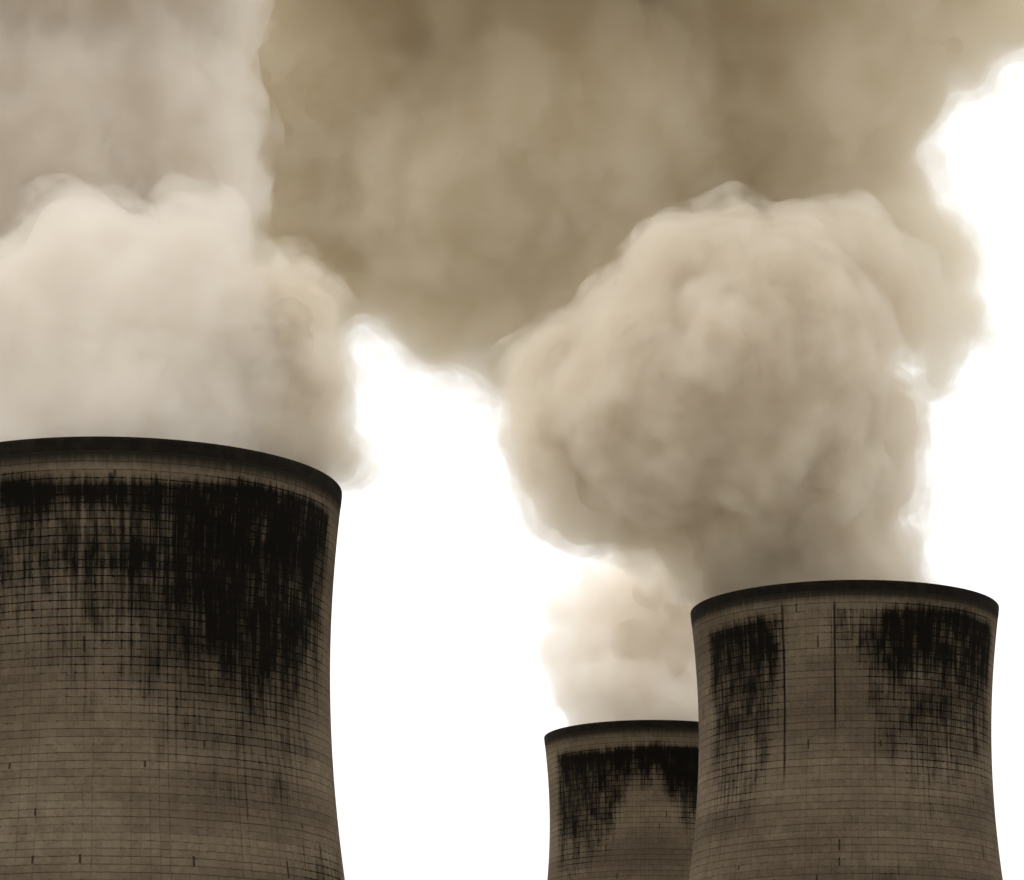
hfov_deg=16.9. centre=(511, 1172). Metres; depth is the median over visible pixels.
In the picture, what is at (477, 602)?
sky
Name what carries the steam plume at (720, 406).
on the cooling tower at (844, 729)
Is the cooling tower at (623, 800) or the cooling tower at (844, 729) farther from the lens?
the cooling tower at (623, 800)
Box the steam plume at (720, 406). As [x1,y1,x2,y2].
[527,243,890,597]
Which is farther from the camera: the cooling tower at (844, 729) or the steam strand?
the cooling tower at (844, 729)
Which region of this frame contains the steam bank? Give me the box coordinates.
[199,0,963,367]
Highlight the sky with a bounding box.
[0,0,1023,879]
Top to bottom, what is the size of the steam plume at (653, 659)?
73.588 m
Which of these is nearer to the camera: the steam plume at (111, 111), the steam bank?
the steam plume at (111, 111)
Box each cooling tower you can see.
[0,436,344,879]
[544,720,698,879]
[689,580,1002,879]
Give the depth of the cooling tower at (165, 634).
414.28 m
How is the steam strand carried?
attached to the cooling tower at (165, 634)
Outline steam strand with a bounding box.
[238,296,325,457]
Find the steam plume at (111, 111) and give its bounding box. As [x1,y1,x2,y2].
[0,0,227,295]
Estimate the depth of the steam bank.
694.96 m

